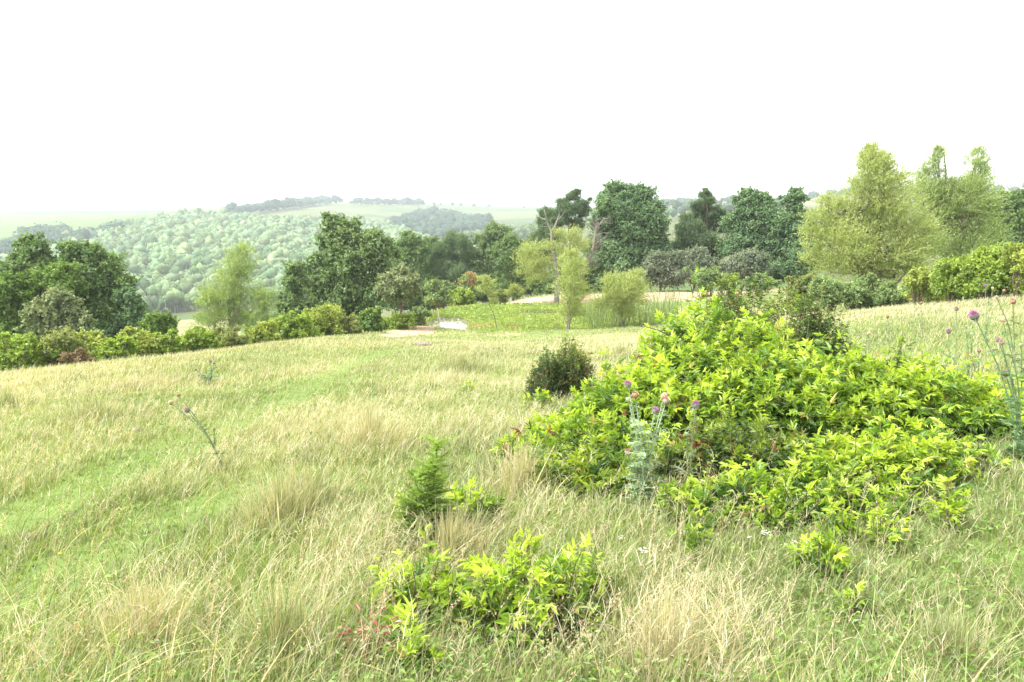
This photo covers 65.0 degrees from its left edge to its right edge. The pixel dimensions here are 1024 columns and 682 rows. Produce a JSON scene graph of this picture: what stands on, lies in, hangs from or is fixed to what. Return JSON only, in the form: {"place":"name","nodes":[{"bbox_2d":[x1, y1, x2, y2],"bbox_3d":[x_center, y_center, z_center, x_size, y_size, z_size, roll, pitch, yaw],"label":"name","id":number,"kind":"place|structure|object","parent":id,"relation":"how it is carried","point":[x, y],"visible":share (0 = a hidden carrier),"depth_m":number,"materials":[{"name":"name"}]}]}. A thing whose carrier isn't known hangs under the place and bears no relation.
{"place":"outdoors","nodes":[
{"label":"outdoors","id":0,"kind":"place"},
{"bbox_2d":[0,192,1023,681],"bbox_3d":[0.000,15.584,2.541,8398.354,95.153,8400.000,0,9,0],"label":"ground","id":1,"kind":"structure","parent":0,"point":[14,220],"depth_m":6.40,"materials":[{"name":"plant"}]},
{"bbox_2d":[0,331,32,371],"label":"bush","id":2,"kind":"object","parent":1,"relation":"on","point":[11,353],"visible":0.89,"depth_m":24.30,"materials":[{"name":"green plant"}]},
{"bbox_2d":[0,229,58,339],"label":"tree","id":3,"kind":"object","parent":1,"relation":"on","point":[27,253],"visible":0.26,"depth_m":45.31,"materials":[{"name":"green plant"}]},
{"bbox_2d":[10,332,65,368],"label":"bush","id":4,"kind":"object","parent":1,"relation":"on","point":[31,340],"visible":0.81,"depth_m":26.20,"materials":[{"name":"green plant"}]},
{"bbox_2d":[0,258,89,344],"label":"broadleaf tree","id":5,"kind":"object","parent":1,"relation":"on","point":[62,274],"visible":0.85,"depth_m":43.75,"materials":[{"name":"green plant"}]},
{"bbox_2d":[15,284,99,341],"bbox_3d":[-21.725,-0.157,38.621,4.270,5.258,2.516,3,10,16],"label":"tree","id":6,"kind":"object","parent":1,"relation":"on","point":[57,309],"visible":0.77,"depth_m":37.96,"materials":[{"name":"green plant"}]},
{"bbox_2d":[0,219,125,258],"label":"hill woods","id":7,"kind":"object","parent":1,"relation":"on","point":[51,232],"visible":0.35,"depth_m":663.12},
{"bbox_2d":[35,323,92,367],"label":"bush","id":8,"kind":"object","parent":1,"relation":"on","point":[67,340],"visible":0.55,"depth_m":26.44,"materials":[{"name":"green plant"}]},
{"bbox_2d":[11,389,167,433],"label":"grass tussock","id":9,"kind":"object","parent":1,"relation":"on","point":[103,409],"depth_m":10.81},
{"bbox_2d":[41,238,149,330],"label":"broadleaf tree","id":10,"kind":"object","parent":1,"relation":"on","point":[99,267],"visible":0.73,"depth_m":46.31,"materials":[{"name":"green plant"}]},
{"bbox_2d":[90,333,139,360],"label":"bush","id":11,"kind":"object","parent":1,"relation":"on","point":[120,345],"visible":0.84,"depth_m":27.20,"materials":[{"name":"green plant"}]},
{"bbox_2d":[102,283,148,340],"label":"broadleaf tree","id":12,"kind":"object","parent":1,"relation":"on","point":[131,314],"visible":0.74,"depth_m":45.85,"materials":[{"name":"green plant"}]},
{"bbox_2d":[4,545,253,674],"bbox_3d":[-1.536,1.067,3.227,0.997,0.484,0.957,-8,12,-42],"label":"grass tussock","id":13,"kind":"object","parent":1,"relation":"on","point":[133,597],"depth_m":3.21,"materials":[{"name":"plant"}]},
{"bbox_2d":[119,325,167,357],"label":"bush","id":14,"kind":"object","parent":1,"relation":"on","point":[150,345],"visible":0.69,"depth_m":29.21,"materials":[{"name":"green plant"}]},
{"bbox_2d":[135,309,179,335],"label":"round bush","id":15,"kind":"object","parent":1,"relation":"on","point":[163,324],"visible":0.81,"depth_m":40.11,"materials":[{"name":"green plant"}]},
{"bbox_2d":[146,328,188,355],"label":"bush","id":16,"kind":"object","parent":1,"relation":"on","point":[175,343],"visible":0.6,"depth_m":29.79,"materials":[{"name":"green plant"}]},
{"bbox_2d":[178,325,224,353],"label":"bush","id":17,"kind":"object","parent":1,"relation":"on","point":[198,337],"visible":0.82,"depth_m":31.09,"materials":[{"name":"green plant"}]},
{"bbox_2d":[206,325,250,347],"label":"bush","id":18,"kind":"object","parent":1,"relation":"on","point":[228,337],"visible":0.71,"depth_m":32.90,"materials":[{"name":"green plant"}]},
{"bbox_2d":[184,239,287,335],"bbox_3d":[-13.886,-1.789,40.252,5.017,6.612,3.305,-4,10,-21],"label":"willow tree","id":19,"kind":"object","parent":1,"relation":"on","point":[230,290],"visible":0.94,"depth_m":39.91,"materials":[{"name":"green plant"}]},
{"bbox_2d":[0,206,480,314],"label":"valley forest","id":20,"kind":"object","parent":1,"relation":"on","point":[170,256],"visible":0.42,"depth_m":543.02,"materials":[{"name":"plant"}]},
{"bbox_2d":[242,317,281,344],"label":"bush","id":21,"kind":"object","parent":1,"relation":"on","point":[264,331],"visible":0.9,"depth_m":35.19,"materials":[{"name":"green plant"}]},
{"bbox_2d":[193,453,366,544],"bbox_3d":[-1.465,0.952,5.096,1.164,0.533,1.189,3,10,17],"label":"grass tussock","id":22,"kind":"object","parent":1,"relation":"on","point":[282,490],"depth_m":5.06,"materials":[{"name":"plant"}]},
{"bbox_2d":[220,194,343,212],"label":"ridge woods","id":23,"kind":"object","parent":1,"relation":"on","point":[275,203],"visible":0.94,"depth_m":1021.68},
{"bbox_2d":[167,548,410,681],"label":"grass tussock","id":24,"kind":"object","parent":1,"relation":"on","point":[275,624],"depth_m":2.93,"materials":[{"name":"plant"}]},
{"bbox_2d":[272,259,322,316],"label":"tree","id":25,"kind":"object","parent":1,"relation":"on","point":[296,280],"visible":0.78,"depth_m":47.69,"materials":[{"name":"green plant"}]},
{"bbox_2d":[270,310,324,340],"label":"bush","id":26,"kind":"object","parent":1,"relation":"on","point":[292,327],"visible":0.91,"depth_m":36.92,"materials":[{"name":"green plant"}]},
{"bbox_2d":[256,452,370,516],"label":"grass tussock","id":27,"kind":"object","parent":1,"relation":"on","point":[315,481],"depth_m":5.49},
{"bbox_2d":[301,302,347,335],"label":"bush","id":28,"kind":"object","parent":1,"relation":"on","point":[327,317],"visible":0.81,"depth_m":38.91,"materials":[{"name":"green plant"}]},
{"bbox_2d":[303,211,407,326],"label":"oak tree","id":29,"kind":"object","parent":1,"relation":"on","point":[349,255],"visible":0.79,"depth_m":50.57,"materials":[{"name":"green plant"}]},
{"bbox_2d":[292,393,433,458],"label":"grass tussock","id":30,"kind":"object","parent":1,"relation":"on","point":[366,425],"depth_m":7.55,"materials":[{"name":"plant"}]},
{"bbox_2d":[351,306,386,331],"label":"bush","id":31,"kind":"object","parent":1,"relation":"on","point":[370,319],"visible":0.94,"depth_m":43.13,"materials":[{"name":"green plant"}]},
{"bbox_2d":[349,196,424,204],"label":"skyline woods","id":32,"kind":"object","parent":1,"relation":"on","point":[393,200],"visible":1,"depth_m":1333.63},
{"bbox_2d":[368,598,423,651],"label":"leafy sprout","id":33,"kind":"object","parent":1,"relation":"on","point":[393,611],"visible":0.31,"depth_m":3.22,"materials":[{"name":"green plant"}]},
{"bbox_2d":[373,261,422,328],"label":"tree","id":34,"kind":"object","parent":1,"relation":"on","point":[400,284],"visible":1,"depth_m":45.71,"materials":[{"name":"green plant"}]},
{"bbox_2d":[381,310,416,329],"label":"bush","id":35,"kind":"object","parent":1,"relation":"on","point":[396,321],"visible":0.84,"depth_m":45.96,"materials":[{"name":"green plant"}]},
{"bbox_2d":[377,228,442,312],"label":"broadleaf tree","id":36,"kind":"object","parent":1,"relation":"on","point":[411,245],"visible":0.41,"depth_m":86.83,"materials":[{"name":"green plant"}]},
{"bbox_2d":[381,594,445,679],"bbox_3d":[-0.380,1.146,2.952,0.295,0.409,0.294,0,9,0],"label":"leafy sprout","id":37,"kind":"object","parent":1,"relation":"on","point":[404,614],"visible":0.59,"depth_m":2.92,"materials":[{"name":"green plant"}]},
{"bbox_2d":[360,523,478,620],"bbox_3d":[-0.405,1.100,3.683,0.556,0.475,0.527,0,9,0],"label":"leafy sprout","id":38,"kind":"object","parent":1,"relation":"on","point":[414,584],"visible":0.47,"depth_m":3.61,"materials":[{"name":"green plant"}]},
{"bbox_2d":[390,434,461,548],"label":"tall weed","id":39,"kind":"object","parent":1,"relation":"on","point":[428,493],"visible":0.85,"depth_m":4.52,"materials":[{"name":"green plant"}]},
{"bbox_2d":[385,204,494,236],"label":"valley woods","id":40,"kind":"object","parent":1,"relation":"on","point":[434,220],"visible":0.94,"depth_m":864.95,"materials":[{"name":"plant"}]},
{"bbox_2d":[422,277,457,309],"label":"bush","id":41,"kind":"object","parent":1,"relation":"on","point":[439,289],"visible":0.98,"depth_m":66.03,"materials":[{"name":"green plant"}]},
{"bbox_2d":[383,492,517,577],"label":"grass tussock","id":42,"kind":"object","parent":1,"relation":"on","point":[449,533],"depth_m":4.38,"materials":[{"name":"plant"}]},
{"bbox_2d":[424,228,490,305],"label":"broadleaf tree","id":43,"kind":"object","parent":1,"relation":"on","point":[453,253],"visible":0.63,"depth_m":88.25,"materials":[{"name":"green plant"}]},
{"bbox_2d":[420,354,499,374],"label":"grass tussock","id":44,"kind":"object","parent":1,"relation":"on","point":[460,361],"depth_m":18.22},
{"bbox_2d":[415,563,515,637],"bbox_3d":[-0.177,1.176,3.551,0.491,0.474,0.459,0,9,0],"label":"leafy sprout","id":45,"kind":"object","parent":1,"relation":"on","point":[446,588],"visible":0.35,"depth_m":3.45,"materials":[{"name":"green plant"}]},
{"bbox_2d":[442,475,507,531],"bbox_3d":[-0.256,1.032,4.988,0.444,0.422,0.458,3,10,16],"label":"leafy sprout","id":46,"kind":"object","parent":1,"relation":"on","point":[457,494],"visible":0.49,"depth_m":4.96,"materials":[{"name":"green plant"}]},
{"bbox_2d":[468,219,517,302],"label":"broadleaf tree","id":47,"kind":"object","parent":1,"relation":"on","point":[490,235],"visible":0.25,"depth_m":88.33,"materials":[{"name":"green plant"}]},
{"bbox_2d":[458,222,541,241],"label":"forested hillside","id":48,"kind":"structure","parent":1,"relation":"on","point":[524,230],"depth_m":587.85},
{"bbox_2d":[488,231,547,300],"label":"broadleaf tree","id":49,"kind":"object","parent":1,"relation":"on","point":[501,256],"visible":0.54,"depth_m":84.66,"materials":[{"name":"green plant"}]},
{"bbox_2d":[461,428,595,505],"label":"grass tussock","id":50,"kind":"object","parent":1,"relation":"on","point":[519,467],"depth_m":5.56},
{"bbox_2d":[453,525,606,654],"bbox_3d":[0.072,1.088,3.446,0.676,0.625,0.724,0,9,0],"label":"leafy sprout","id":51,"kind":"object","parent":1,"relation":"on","point":[495,585],"visible":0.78,"depth_m":3.37,"materials":[{"name":"green plant"}]},
{"bbox_2d":[522,203,564,293],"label":"pine tree","id":52,"kind":"object","parent":1,"relation":"on","point":[544,232],"visible":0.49,"depth_m":82.71,"materials":[{"name":"green plant"}]},
{"bbox_2d":[523,344,572,401],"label":"shrub","id":53,"kind":"object","parent":1,"relation":"on","point":[546,367],"visible":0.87,"depth_m":11.32,"materials":[{"name":"green plant"}]},
{"bbox_2d":[505,210,597,302],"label":"willow tree","id":54,"kind":"object","parent":1,"relation":"on","point":[527,250],"visible":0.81,"depth_m":59.62,"materials":[{"name":"green plant"}]},
{"bbox_2d":[524,256,606,294],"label":"tree","id":55,"kind":"object","parent":1,"relation":"on","point":[540,288],"visible":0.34,"depth_m":70.39,"materials":[{"name":"green plant"}]},
{"bbox_2d":[544,243,597,329],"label":"willow tree","id":56,"kind":"object","parent":1,"relation":"on","point":[573,284],"visible":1,"depth_m":45.83,"materials":[{"name":"green plant"}]},
{"bbox_2d":[548,331,596,399],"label":"shrub","id":57,"kind":"object","parent":1,"relation":"on","point":[576,363],"visible":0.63,"depth_m":11.44,"materials":[{"name":"green plant"}]},
{"bbox_2d":[553,188,592,249],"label":"pine tree","id":58,"kind":"object","parent":1,"relation":"on","point":[578,206],"visible":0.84,"depth_m":84.62,"materials":[{"name":"green plant"}]},
{"bbox_2d":[489,403,673,474],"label":"bramble bush","id":59,"kind":"object","parent":1,"relation":"on","point":[613,428],"visible":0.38,"depth_m":6.09,"materials":[{"name":"green plant"}]},
{"bbox_2d":[553,548,627,603],"bbox_3d":[0.351,1.181,3.794,0.323,0.442,0.386,7,11,35],"label":"leafy sprout","id":60,"kind":"object","parent":1,"relation":"on","point":[593,578],"visible":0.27,"depth_m":3.81,"materials":[{"name":"green plant"}]},
{"bbox_2d":[518,432,663,498],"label":"bramble bush","id":61,"kind":"object","parent":1,"relation":"on","point":[581,461],"visible":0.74,"depth_m":5.50,"materials":[{"name":"green plant"}]},
{"bbox_2d":[584,265,665,326],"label":"willow tree","id":62,"kind":"object","parent":1,"relation":"on","point":[625,292],"visible":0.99,"depth_m":47.54,"materials":[{"name":"green plant"}]},
{"bbox_2d":[580,178,674,292],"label":"oak tree","id":63,"kind":"object","parent":1,"relation":"on","point":[636,226],"visible":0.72,"depth_m":69.99,"materials":[{"name":"green plant"}]},
{"bbox_2d":[547,347,738,448],"bbox_3d":[1.083,0.602,6.743,1.573,1.110,1.193,2,10,15],"label":"bramble bush","id":64,"kind":"object","parent":1,"relation":"on","point":[616,391],"visible":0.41,"depth_m":6.53,"materials":[{"name":"green plant"}]},
{"bbox_2d":[617,380,670,511],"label":"thistle","id":65,"kind":"object","parent":1,"relation":"on","point":[641,469],"visible":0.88,"depth_m":5.19,"materials":[{"name":"green plant"}]},
{"bbox_2d":[634,248,691,291],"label":"rhododendron bush","id":66,"kind":"object","parent":1,"relation":"on","point":[664,271],"visible":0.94,"depth_m":65.49,"materials":[{"name":"green plant"}]},
{"bbox_2d":[572,573,786,681],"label":"grass tussock","id":67,"kind":"object","parent":1,"relation":"on","point":[667,644],"depth_m":3.00,"materials":[{"name":"plant"}]},
{"bbox_2d":[665,517,717,558],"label":"leafy sprout","id":68,"kind":"object","parent":1,"relation":"on","point":[693,541],"visible":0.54,"depth_m":4.32,"materials":[{"name":"green plant"}]},
{"bbox_2d":[671,243,718,290],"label":"rhododendron bush","id":69,"kind":"object","parent":1,"relation":"on","point":[698,257],"visible":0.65,"depth_m":66.01,"materials":[{"name":"green plant"}]},
{"bbox_2d":[668,187,732,260],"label":"pine tree","id":70,"kind":"object","parent":1,"relation":"on","point":[691,229],"visible":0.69,"depth_m":72.69,"materials":[{"name":"green plant"}]},
{"bbox_2d":[682,265,724,296],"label":"bush","id":71,"kind":"object","parent":1,"relation":"on","point":[709,276],"visible":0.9,"depth_m":59.57,"materials":[{"name":"green plant"}]},
{"bbox_2d":[615,265,826,431],"bbox_3d":[1.901,0.186,7.438,2.063,1.760,2.335,0,9,0],"label":"bramble bush","id":72,"kind":"object","parent":1,"relation":"on","point":[695,358],"visible":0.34,"depth_m":7.35,"materials":[{"name":"green plant"}]},
{"bbox_2d":[663,197,790,216],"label":"slope woods","id":73,"kind":"object","parent":1,"relation":"on","point":[678,207],"visible":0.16,"depth_m":612.92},
{"bbox_2d":[652,396,820,485],"bbox_3d":[1.693,0.822,5.845,1.314,0.809,1.126,7,12,37],"label":"bramble bush","id":74,"kind":"object","parent":1,"relation":"on","point":[728,440],"visible":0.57,"depth_m":5.72,"materials":[{"name":"green plant"}]},
{"bbox_2d":[716,245,773,290],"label":"rhododendron bush","id":75,"kind":"object","parent":1,"relation":"on","point":[747,262],"visible":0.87,"depth_m":64.99,"materials":[{"name":"green plant"}]},
{"bbox_2d":[712,185,782,288],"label":"broadleaf tree","id":76,"kind":"object","parent":1,"relation":"on","point":[746,219],"visible":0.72,"depth_m":68.61,"materials":[{"name":"green plant"}]},
{"bbox_2d":[695,272,805,359],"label":"bramble bush","id":77,"kind":"object","parent":1,"relation":"on","point":[730,301],"visible":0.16,"depth_m":10.42,"materials":[{"name":"green plant"}]},
{"bbox_2d":[653,454,865,529],"bbox_3d":[1.570,0.995,5.028,1.424,0.599,0.899,0,9,0],"label":"bramble bush","id":78,"kind":"object","parent":1,"relation":"on","point":[753,481],"visible":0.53,"depth_m":4.88,"materials":[{"name":"green plant"}]},
{"bbox_2d":[736,485,800,533],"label":"leafy sprout","id":79,"kind":"object","parent":1,"relation":"on","point":[769,512],"visible":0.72,"depth_m":4.59,"materials":[{"name":"green plant"}]},
{"bbox_2d":[667,328,906,441],"bbox_3d":[2.272,0.464,6.827,2.318,1.223,1.684,0,9,0],"label":"bramble bush","id":80,"kind":"object","parent":1,"relation":"on","point":[765,399],"visible":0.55,"depth_m":6.51,"materials":[{"name":"green plant"}]},
{"bbox_2d":[762,185,824,286],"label":"broadleaf tree","id":81,"kind":"object","parent":1,"relation":"on","point":[783,227],"visible":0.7,"depth_m":66.78,"materials":[{"name":"green plant"}]},
{"bbox_2d":[782,271,818,313],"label":"bush","id":82,"kind":"object","parent":1,"relation":"on","point":[791,281],"visible":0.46,"depth_m":35.86,"materials":[{"name":"green plant"}]},
{"bbox_2d":[776,276,858,370],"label":"bramble bush","id":83,"kind":"object","parent":1,"relation":"on","point":[812,323],"visible":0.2,"depth_m":9.02,"materials":[{"name":"green plant"}]},
{"bbox_2d":[785,521,856,578],"bbox_3d":[1.526,1.075,3.991,0.337,0.442,0.292,6,11,31],"label":"leafy sprout","id":84,"kind":"object","parent":1,"relation":"on","point":[820,541],"visible":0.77,"depth_m":3.94,"materials":[{"name":"green plant"}]},
{"bbox_2d":[807,275,853,312],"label":"bush","id":85,"kind":"object","parent":1,"relation":"on","point":[832,288],"visible":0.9,"depth_m":33.72,"materials":[{"name":"green plant"}]},
{"bbox_2d":[660,182,1023,206],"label":"upland woods","id":86,"kind":"object","parent":1,"relation":"on","point":[810,195],"visible":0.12,"depth_m":1028.13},
{"bbox_2d":[820,490,865,543],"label":"leafy sprout","id":87,"kind":"object","parent":1,"relation":"on","point":[845,518],"visible":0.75,"depth_m":4.34,"materials":[{"name":"green plant"}]},
{"bbox_2d":[822,580,882,620],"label":"leafy sprout","id":88,"kind":"object","parent":1,"relation":"on","point":[858,600],"visible":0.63,"depth_m":3.45,"materials":[{"name":"green plant"}]},
{"bbox_2d":[834,271,889,309],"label":"bush","id":89,"kind":"object","parent":1,"relation":"on","point":[861,291],"visible":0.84,"depth_m":33.85,"materials":[{"name":"green plant"}]},
{"bbox_2d":[793,139,959,290],"bbox_3d":[17.126,-5.258,37.299,7.574,8.067,6.028,0,9,0],"label":"willow tree","id":90,"kind":"object","parent":1,"relation":"on","point":[856,252],"visible":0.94,"depth_m":37.05,"materials":[{"name":"green plant"}]},
{"bbox_2d":[860,507,915,551],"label":"leafy sprout","id":91,"kind":"object","parent":1,"relation":"on","point":[880,516],"visible":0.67,"depth_m":4.26,"materials":[{"name":"green plant"}]},
{"bbox_2d":[776,414,1013,527],"bbox_3d":[2.386,0.855,5.335,1.941,0.693,1.196,-7,12,-38],"label":"bramble bush","id":92,"kind":"object","parent":1,"relation":"on","point":[888,457],"visible":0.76,"depth_m":5.21,"materials":[{"name":"green plant"}]},
{"bbox_2d":[872,280,917,306],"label":"bush","id":93,"kind":"object","parent":1,"relation":"on","point":[887,294],"visible":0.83,"depth_m":33.13,"materials":[{"name":"green plant"}]},
{"bbox_2d":[779,343,1023,446],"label":"bramble bush","id":94,"kind":"object","parent":1,"relation":"on","point":[916,380],"visible":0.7,"depth_m":6.21,"materials":[{"name":"green plant"}]},
{"bbox_2d":[899,263,946,304],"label":"bush","id":95,"kind":"object","parent":1,"relation":"on","point":[917,284],"visible":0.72,"depth_m":29.84,"materials":[{"name":"green plant"}]},
{"bbox_2d":[844,586,1023,681],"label":"grass tussock","id":96,"kind":"object","parent":1,"relation":"on","point":[954,636],"depth_m":3.04,"materials":[{"name":"plant"}]},
{"bbox_2d":[922,474,988,538],"bbox_3d":[2.440,0.961,4.442,0.243,0.468,0.325,-4,10,-26],"label":"leafy sprout","id":97,"kind":"object","parent":1,"relation":"on","point":[946,508],"visible":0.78,"depth_m":4.43,"materials":[{"name":"green plant"}]},
{"bbox_2d":[927,250,989,302],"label":"bush","id":98,"kind":"object","parent":1,"relation":"on","point":[948,284],"visible":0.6,"depth_m":27.86,"materials":[{"name":"green plant"}]},
{"bbox_2d":[898,141,1023,263],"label":"willow tree","id":99,"kind":"object","parent":1,"relation":"on","point":[958,195],"visible":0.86,"depth_m":39.96,"materials":[{"name":"green plant"}]},
{"bbox_2d":[903,372,1023,442],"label":"bramble bush","id":100,"kind":"object","parent":1,"relation":"on","point":[1002,409],"visible":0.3,"depth_m":6.13,"materials":[{"name":"green plant"}]},
{"bbox_2d":[956,241,1017,299],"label":"bush","id":101,"kind":"object","parent":1,"relation":"on","point":[984,265],"visible":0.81,"depth_m":26.63,"materials":[{"name":"green plant"}]},
{"bbox_2d":[967,310,1023,459],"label":"thistle","id":102,"kind":"object","parent":1,"relation":"on","point":[1018,430],"visible":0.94,"depth_m":5.50,"materials":[{"name":"green plant"}]},
{"bbox_2d":[982,186,1023,244],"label":"oak tree","id":103,"kind":"object","parent":1,"relation":"on","point":[1017,211],"visible":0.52,"depth_m":60.71,"materials":[{"name":"green plant"}]},
{"bbox_2d":[995,241,1023,297],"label":"bush","id":104,"kind":"object","parent":1,"relation":"on","point":[1016,254],"visible":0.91,"depth_m":25.96,"materials":[{"name":"green plant"}]},
{"bbox_2d":[0,0,1023,208],"label":"sky","id":105,"kind":"structure","parent":0,"point":[105,104],"materials":[{"name":"white"}]},
{"bbox_2d":[419,305,680,329],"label":"pond water","id":106,"kind":"structure","parent":0,"point":[457,322],"depth_m":51.09,"materials":[{"name":"white liquid"}]},
{"bbox_2d":[422,301,691,331],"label":"pond plants","id":107,"kind":"object","parent":106,"relation":"in","point":[475,313],"visible":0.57,"depth_m":51.68,"materials":[{"name":"green plant"}]},
{"bbox_2d":[577,285,696,328],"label":"reeds","id":108,"kind":"object","parent":106,"relation":"in","point":[664,309],"visible":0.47,"depth_m":50.80,"materials":[{"name":"green plant"}]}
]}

